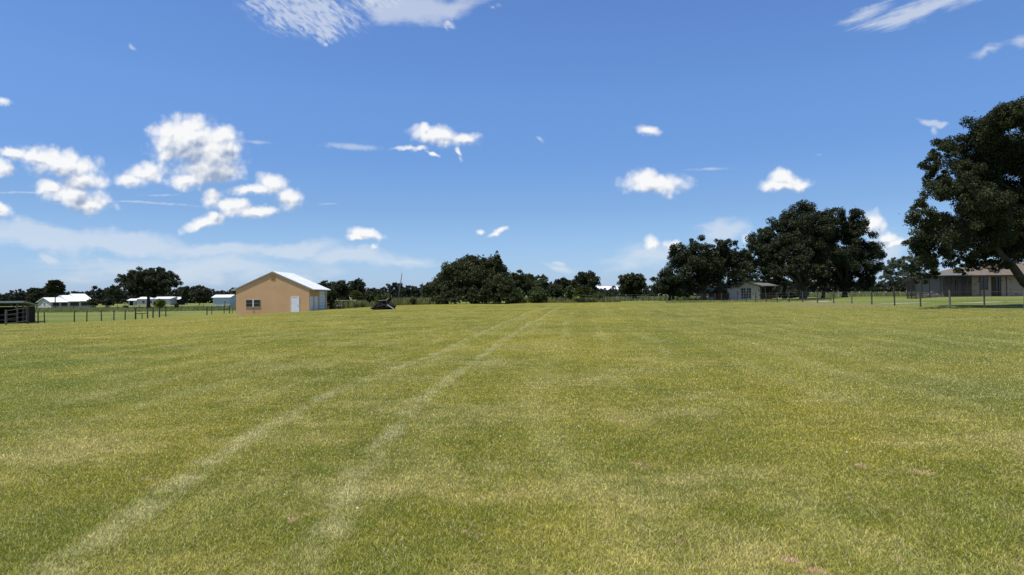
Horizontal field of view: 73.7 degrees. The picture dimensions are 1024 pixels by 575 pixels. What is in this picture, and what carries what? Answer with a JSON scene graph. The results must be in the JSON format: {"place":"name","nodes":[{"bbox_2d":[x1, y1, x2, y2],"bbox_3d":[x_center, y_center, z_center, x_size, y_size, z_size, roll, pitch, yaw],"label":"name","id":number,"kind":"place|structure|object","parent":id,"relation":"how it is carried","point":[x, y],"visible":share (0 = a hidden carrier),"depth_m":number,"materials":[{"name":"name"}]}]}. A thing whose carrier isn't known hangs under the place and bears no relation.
{"place":"outdoors","nodes":[
{"label":"outdoors","id":0,"kind":"place"},
{"bbox_2d":[0,295,1023,574],"bbox_3d":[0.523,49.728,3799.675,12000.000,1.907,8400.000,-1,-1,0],"label":"ground","id":1,"kind":"structure","parent":0,"point":[518,313],"depth_m":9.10,"materials":[{"name":"green plant"}]},
{"bbox_2d":[5,306,28,324],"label":"pipe gate","id":2,"kind":"structure","parent":1,"relation":"on","point":[26,316],"depth_m":70.73,"materials":[{"name":"grey metal"}]},
{"bbox_2d":[0,301,40,322],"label":"pole shed","id":3,"kind":"structure","parent":1,"relation":"on","point":[18,311],"depth_m":80.89,"materials":[{"name":"metal"}]},
{"bbox_2d":[26,287,46,307],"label":"oak tree","id":4,"kind":"object","parent":1,"relation":"on","point":[35,295],"visible":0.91,"depth_m":259.84,"materials":[{"name":"green plant"}]},
{"bbox_2d":[43,279,65,307],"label":"oak tree","id":5,"kind":"object","parent":1,"relation":"on","point":[51,287],"visible":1,"depth_m":238.67,"materials":[{"name":"green plant"}]},
{"bbox_2d":[0,285,127,303],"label":"wood","id":6,"kind":"object","parent":1,"relation":"on","point":[97,294],"visible":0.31,"depth_m":497.58,"materials":[{"name":"green plant"}]},
{"bbox_2d":[36,294,91,307],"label":"white house","id":7,"kind":"structure","parent":1,"relation":"on","point":[71,300],"depth_m":251.60,"materials":[{"name":"metal"}]},
{"bbox_2d":[61,302,67,306],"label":"window","id":8,"kind":"structure","parent":7,"relation":"in","point":[63,304],"depth_m":249.63,"materials":[{"name":"black glass"}]},
{"bbox_2d":[70,302,78,305],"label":"window","id":9,"kind":"structure","parent":7,"relation":"in","point":[71,303],"depth_m":252.57,"materials":[{"name":"black glass"}]},
{"bbox_2d":[37,309,135,322],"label":"wire fence","id":10,"kind":"object","parent":1,"relation":"on","point":[95,313],"visible":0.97,"depth_m":80.93,"materials":[{"name":"grey metal"}]},
{"bbox_2d":[86,298,99,306],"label":"shrub","id":11,"kind":"object","parent":1,"relation":"on","point":[92,302],"visible":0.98,"depth_m":223.63,"materials":[{"name":"green plant"}]},
{"bbox_2d":[100,296,113,306],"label":"shrub","id":12,"kind":"object","parent":1,"relation":"on","point":[106,301],"visible":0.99,"depth_m":224.33,"materials":[{"name":"green plant"}]},
{"bbox_2d":[104,284,123,305],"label":"oak tree","id":13,"kind":"object","parent":1,"relation":"on","point":[113,294],"visible":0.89,"depth_m":327.44,"materials":[{"name":"green plant"}]},
{"bbox_2d":[24,304,223,308],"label":"fence","id":14,"kind":"object","parent":1,"relation":"on","point":[122,305],"visible":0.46,"depth_m":199.10,"materials":[{"name":"wood"}]},
{"bbox_2d":[126,299,136,304],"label":"white outbuilding","id":15,"kind":"structure","parent":1,"relation":"on","point":[132,301],"depth_m":331.92,"materials":[{"name":"metal"}]},
{"bbox_2d":[35,305,235,312],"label":"tall weeds","id":16,"kind":"object","parent":1,"relation":"on","point":[122,309],"visible":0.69,"depth_m":169.43,"materials":[{"name":"green plant"}]},
{"bbox_2d":[114,266,182,307],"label":"spreading oak","id":17,"kind":"object","parent":1,"relation":"on","point":[150,282],"visible":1,"depth_m":197.16,"materials":[{"name":"green plant"}]},
{"bbox_2d":[136,297,177,304],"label":"long white building","id":18,"kind":"structure","parent":1,"relation":"on","point":[143,300],"depth_m":329.97,"materials":[{"name":"metal"}]},
{"bbox_2d":[152,306,165,317],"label":"wire fence","id":19,"kind":"object","parent":1,"relation":"on","point":[157,312],"visible":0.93,"depth_m":97.42,"materials":[{"name":"grey metal"}]},
{"bbox_2d":[153,298,166,308],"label":"young tree","id":20,"kind":"object","parent":1,"relation":"on","point":[161,303],"visible":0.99,"depth_m":111.31,"materials":[{"name":"green plant"}]},
{"bbox_2d":[119,285,235,303],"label":"wood","id":21,"kind":"object","parent":1,"relation":"on","point":[172,293],"visible":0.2,"depth_m":459.23,"materials":[{"name":"green plant"}]},
{"bbox_2d":[175,297,184,304],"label":"white outbuilding","id":22,"kind":"structure","parent":1,"relation":"on","point":[179,300],"depth_m":336.24,"materials":[{"name":"metal"}]},
{"bbox_2d":[178,286,191,304],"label":"oak tree","id":23,"kind":"object","parent":1,"relation":"on","point":[183,291],"visible":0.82,"depth_m":328.71,"materials":[{"name":"green plant"}]},
{"bbox_2d":[188,284,210,304],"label":"oak tree","id":24,"kind":"object","parent":1,"relation":"on","point":[199,293],"visible":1,"depth_m":298.83,"materials":[{"name":"green plant"}]},
{"bbox_2d":[206,305,229,314],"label":"fence brace","id":25,"kind":"object","parent":1,"relation":"on","point":[211,310],"visible":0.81,"depth_m":114.52,"materials":[{"name":"wood"}]},
{"bbox_2d":[211,295,235,305],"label":"blue shed","id":26,"kind":"structure","parent":1,"relation":"on","point":[227,300],"depth_m":259.98,"materials":[{"name":"white metal"}]},
{"bbox_2d":[231,271,330,314],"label":"yellow building","id":27,"kind":"structure","parent":1,"relation":"on","point":[274,292],"depth_m":95.00,"materials":[{"name":"paint"}]},
{"bbox_2d":[246,300,252,306],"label":"window","id":28,"kind":"structure","parent":27,"relation":"in","point":[249,303],"depth_m":94.96,"materials":[{"name":"black glass"}]},
{"bbox_2d":[254,300,260,306],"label":"window","id":29,"kind":"structure","parent":27,"relation":"in","point":[256,302],"depth_m":94.96,"materials":[{"name":"black glass"}]},
{"bbox_2d":[291,297,298,311],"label":"door","id":30,"kind":"structure","parent":27,"relation":"in","point":[294,300],"depth_m":94.93,"materials":[{"name":"white paint"}]},
{"bbox_2d":[310,296,312,310],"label":"door","id":31,"kind":"structure","parent":27,"relation":"in","point":[311,297],"depth_m":95.80,"materials":[{"name":"white paint"}]},
{"bbox_2d":[314,296,317,309],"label":"door","id":32,"kind":"structure","parent":27,"relation":"in","point":[315,297],"depth_m":98.00,"materials":[{"name":"white paint"}]},
{"bbox_2d":[319,291,324,309],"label":"garage door","id":33,"kind":"structure","parent":27,"relation":"in","point":[321,293],"depth_m":101.09,"materials":[{"name":"white paint"}]},
{"bbox_2d":[317,280,332,287],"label":"round tree","id":34,"kind":"object","parent":1,"relation":"on","point":[323,283],"visible":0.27,"depth_m":289.28,"materials":[{"name":"green plant"}]},
{"bbox_2d":[327,286,337,308],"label":"shrub","id":35,"kind":"object","parent":1,"relation":"on","point":[332,295],"visible":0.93,"depth_m":111.26,"materials":[{"name":"green plant"}]},
{"bbox_2d":[330,280,347,299],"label":"round tree","id":36,"kind":"object","parent":1,"relation":"on","point":[340,286],"visible":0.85,"depth_m":297.62,"materials":[{"name":"green plant"}]},
{"bbox_2d":[335,300,349,308],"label":"wooden stand","id":37,"kind":"object","parent":1,"relation":"on","point":[343,301],"visible":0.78,"depth_m":107.98,"materials":[{"name":"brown wood"}]},
{"bbox_2d":[347,277,365,301],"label":"round tree","id":38,"kind":"object","parent":1,"relation":"on","point":[357,284],"visible":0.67,"depth_m":297.87,"materials":[{"name":"green plant"}]},
{"bbox_2d":[364,291,377,302],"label":"shrub","id":39,"kind":"object","parent":1,"relation":"on","point":[369,297],"visible":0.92,"depth_m":115.24,"materials":[{"name":"green plant"}]},
{"bbox_2d":[374,293,391,301],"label":"shrub","id":40,"kind":"object","parent":1,"relation":"on","point":[382,297],"visible":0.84,"depth_m":111.04,"materials":[{"name":"green plant"}]},
{"bbox_2d":[371,298,396,309],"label":"scrap pile","id":41,"kind":"object","parent":1,"relation":"on","point":[384,304],"visible":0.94,"depth_m":71.52,"materials":[{"name":"black metal"}]},
{"bbox_2d":[327,296,447,308],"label":"tall weeds","id":42,"kind":"object","parent":1,"relation":"on","point":[399,301],"visible":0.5,"depth_m":112.78,"materials":[{"name":"green plant"}]},
{"bbox_2d":[348,291,363,297],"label":"palmetto clump","id":43,"kind":"object","parent":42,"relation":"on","point":[356,293],"visible":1,"depth_m":111.49,"materials":[{"name":"green plant"}]},
{"bbox_2d":[330,281,480,301],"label":"wood","id":44,"kind":"object","parent":1,"relation":"on","point":[406,291],"visible":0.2,"depth_m":397.20,"materials":[{"name":"green plant"}]},
{"bbox_2d":[409,298,415,304],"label":"shrub","id":45,"kind":"object","parent":1,"relation":"on","point":[412,300],"visible":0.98,"depth_m":111.75,"materials":[{"name":"green plant"}]},
{"bbox_2d":[420,283,433,297],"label":"tree","id":46,"kind":"object","parent":1,"relation":"on","point":[426,291],"visible":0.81,"depth_m":149.27,"materials":[{"name":"green plant"}]},
{"bbox_2d":[425,251,516,303],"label":"bush","id":47,"kind":"object","parent":1,"relation":"on","point":[460,279],"visible":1,"depth_m":106.25,"materials":[{"name":"green plant"}]},
{"bbox_2d":[510,287,524,302],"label":"shrub","id":48,"kind":"object","parent":1,"relation":"on","point":[518,292],"visible":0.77,"depth_m":107.14,"materials":[{"name":"green plant"}]},
{"bbox_2d":[510,269,528,299],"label":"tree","id":49,"kind":"object","parent":1,"relation":"on","point":[520,282],"visible":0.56,"depth_m":111.71,"materials":[{"name":"green plant"}]},
{"bbox_2d":[525,273,537,298],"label":"tree","id":50,"kind":"object","parent":1,"relation":"on","point":[531,278],"visible":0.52,"depth_m":124.34,"materials":[{"name":"green plant"}]},
{"bbox_2d":[527,287,547,302],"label":"shrub","id":51,"kind":"object","parent":1,"relation":"on","point":[537,294],"visible":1,"depth_m":109.49,"materials":[{"name":"green plant"}]},
{"bbox_2d":[534,274,548,287],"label":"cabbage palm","id":52,"kind":"object","parent":1,"relation":"on","point":[541,284],"visible":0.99,"depth_m":117.63,"materials":[{"name":"green plant"}]},
{"bbox_2d":[548,283,564,297],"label":"shrub","id":53,"kind":"object","parent":1,"relation":"on","point":[554,290],"visible":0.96,"depth_m":115.30,"materials":[{"name":"green plant"}]},
{"bbox_2d":[554,277,571,297],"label":"tree","id":54,"kind":"object","parent":1,"relation":"on","point":[564,282],"visible":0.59,"depth_m":134.86,"materials":[{"name":"green plant"}]},
{"bbox_2d":[505,296,621,302],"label":"tall weeds","id":55,"kind":"object","parent":1,"relation":"on","point":[580,299],"visible":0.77,"depth_m":111.69,"materials":[{"name":"green plant"}]},
{"bbox_2d":[562,285,575,300],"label":"shrub","id":56,"kind":"object","parent":1,"relation":"on","point":[568,293],"visible":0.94,"depth_m":113.33,"materials":[{"name":"green plant"}]},
{"bbox_2d":[570,270,600,297],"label":"round tree","id":57,"kind":"object","parent":1,"relation":"on","point":[588,279],"visible":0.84,"depth_m":126.96,"materials":[{"name":"green plant"}]},
{"bbox_2d":[517,273,660,297],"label":"wood","id":58,"kind":"object","parent":1,"relation":"on","point":[612,291],"visible":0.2,"depth_m":220.13,"materials":[{"name":"green plant"}]},
{"bbox_2d":[595,292,605,298],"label":"shrub","id":59,"kind":"object","parent":1,"relation":"on","point":[601,295],"visible":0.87,"depth_m":115.46,"materials":[{"name":"green plant"}]},
{"bbox_2d":[597,286,617,296],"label":"long roofed barn","id":60,"kind":"structure","parent":1,"relation":"on","point":[603,287],"depth_m":237.62,"materials":[{"name":"white metal"}]},
{"bbox_2d":[616,272,646,299],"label":"bushy tree","id":61,"kind":"object","parent":1,"relation":"on","point":[632,285],"visible":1,"depth_m":138.18,"materials":[{"name":"green plant"}]},
{"bbox_2d":[619,294,662,300],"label":"wire fence","id":62,"kind":"object","parent":1,"relation":"on","point":[642,297],"visible":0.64,"depth_m":126.14,"materials":[{"name":"grey metal"}]},
{"bbox_2d":[611,295,707,300],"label":"tall weeds","id":63,"kind":"object","parent":1,"relation":"on","point":[657,298],"visible":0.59,"depth_m":135.46,"materials":[{"name":"green plant"}]},
{"bbox_2d":[649,270,689,300],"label":"oak tree","id":64,"kind":"object","parent":1,"relation":"on","point":[662,285],"visible":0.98,"depth_m":123.91,"materials":[{"name":"green plant"}]},
{"bbox_2d":[659,234,744,299],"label":"oak tree","id":65,"kind":"object","parent":1,"relation":"on","point":[702,265],"visible":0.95,"depth_m":127.22,"materials":[{"name":"green plant"}]},
{"bbox_2d":[706,288,726,299],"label":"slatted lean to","id":66,"kind":"object","parent":1,"relation":"on","point":[715,297],"visible":0.33,"depth_m":130.00,"materials":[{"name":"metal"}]},
{"bbox_2d":[714,282,725,299],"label":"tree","id":67,"kind":"object","parent":1,"relation":"on","point":[720,287],"visible":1,"depth_m":127.18,"materials":[{"name":"green plant"}]},
{"bbox_2d":[724,247,760,283],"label":"oak tree","id":68,"kind":"object","parent":1,"relation":"on","point":[747,278],"visible":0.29,"depth_m":147.53,"materials":[{"name":"green plant"}]},
{"bbox_2d":[716,282,777,299],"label":"white cottage","id":69,"kind":"structure","parent":1,"relation":"on","point":[759,289],"depth_m":129.99,"materials":[{"name":"grey"}]},
{"bbox_2d":[741,288,751,298],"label":"window","id":70,"kind":"structure","parent":69,"relation":"in","point":[743,290],"depth_m":129.95,"materials":[{"name":"grey glass"}]},
{"bbox_2d":[666,297,831,302],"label":"tall weeds","id":71,"kind":"object","parent":1,"relation":"on","point":[732,300],"visible":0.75,"depth_m":99.61,"materials":[{"name":"green plant"}]},
{"bbox_2d":[648,278,906,296],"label":"wood","id":72,"kind":"object","parent":1,"relation":"on","point":[879,286],"visible":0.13,"depth_m":403.20,"materials":[{"name":"green plant"}]},
{"bbox_2d":[759,264,807,298],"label":"oak tree","id":73,"kind":"object","parent":1,"relation":"on","point":[777,280],"visible":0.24,"depth_m":135.78,"materials":[{"name":"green plant"}]},
{"bbox_2d":[738,199,838,298],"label":"oak tree","id":74,"kind":"object","parent":1,"relation":"on","point":[794,242],"visible":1,"depth_m":119.29,"materials":[{"name":"green plant"}]},
{"bbox_2d":[772,288,808,297],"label":"wood","id":75,"kind":"object","parent":1,"relation":"on","point":[796,294],"visible":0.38,"depth_m":155.52,"materials":[{"name":"green plant"}]},
{"bbox_2d":[808,238,838,297],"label":"oak tree","id":76,"kind":"object","parent":1,"relation":"on","point":[823,290],"visible":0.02,"depth_m":149.77,"materials":[{"name":"green plant"}]},
{"bbox_2d":[806,206,887,296],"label":"oak tree","id":77,"kind":"object","parent":1,"relation":"on","point":[853,257],"visible":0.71,"depth_m":124.81,"materials":[{"name":"green plant"}]},
{"bbox_2d":[807,291,906,296],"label":"tall weeds","id":78,"kind":"object","parent":1,"relation":"on","point":[866,294],"visible":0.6,"depth_m":187.41,"materials":[{"name":"green plant"}]},
{"bbox_2d":[696,289,1023,307],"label":"wire fence","id":79,"kind":"object","parent":1,"relation":"on","point":[871,295],"visible":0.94,"depth_m":59.99,"materials":[{"name":"grey metal"}]},
{"bbox_2d":[879,257,909,296],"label":"tree","id":80,"kind":"object","parent":1,"relation":"on","point":[889,271],"visible":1,"depth_m":118.07,"materials":[{"name":"green plant"}]},
{"bbox_2d":[898,255,925,282],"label":"tree","id":81,"kind":"object","parent":1,"relation":"on","point":[911,259],"visible":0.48,"depth_m":132.51,"materials":[{"name":"green plant"}]},
{"bbox_2d":[906,272,971,298],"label":"screened porch","id":82,"kind":"object","parent":1,"relation":"on","point":[958,284],"visible":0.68,"depth_m":93.55,"materials":[{"name":"grey"}]},
{"bbox_2d":[898,96,1023,287],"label":"oak tree","id":83,"kind":"object","parent":1,"relation":"on","point":[989,211],"visible":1,"depth_m":49.98,"materials":[{"name":"green plant"}]},
{"bbox_2d":[932,263,1023,296],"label":"ranch house","id":84,"kind":"structure","parent":1,"relation":"on","point":[1003,282],"depth_m":95.99,"materials":[{"name":"brown"}]},
{"bbox_2d":[981,277,987,289],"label":"window","id":85,"kind":"structure","parent":84,"relation":"in","point":[984,280],"depth_m":95.98,"materials":[{"name":"grey glass"}]},
{"bbox_2d":[995,276,1000,295],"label":"door","id":86,"kind":"structure","parent":84,"relation":"in","point":[997,279],"depth_m":95.94,"materials":[{"name":"grey glass"}]},
{"bbox_2d":[0,0,1023,299],"label":"sky","id":87,"kind":"structure","parent":0,"point":[219,145],"materials":[{"name":"blue"}]},
{"bbox_2d":[572,285,596,297],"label":"palmetto clump","id":88,"kind":"object","parent":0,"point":[583,291],"visible":1,"depth_m":111.10,"materials":[{"name":"green plant"}]},
{"bbox_2d":[722,292,728,299],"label":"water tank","id":89,"kind":"object","parent":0,"point":[725,295],"visible":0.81,"depth_m":128.03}
]}

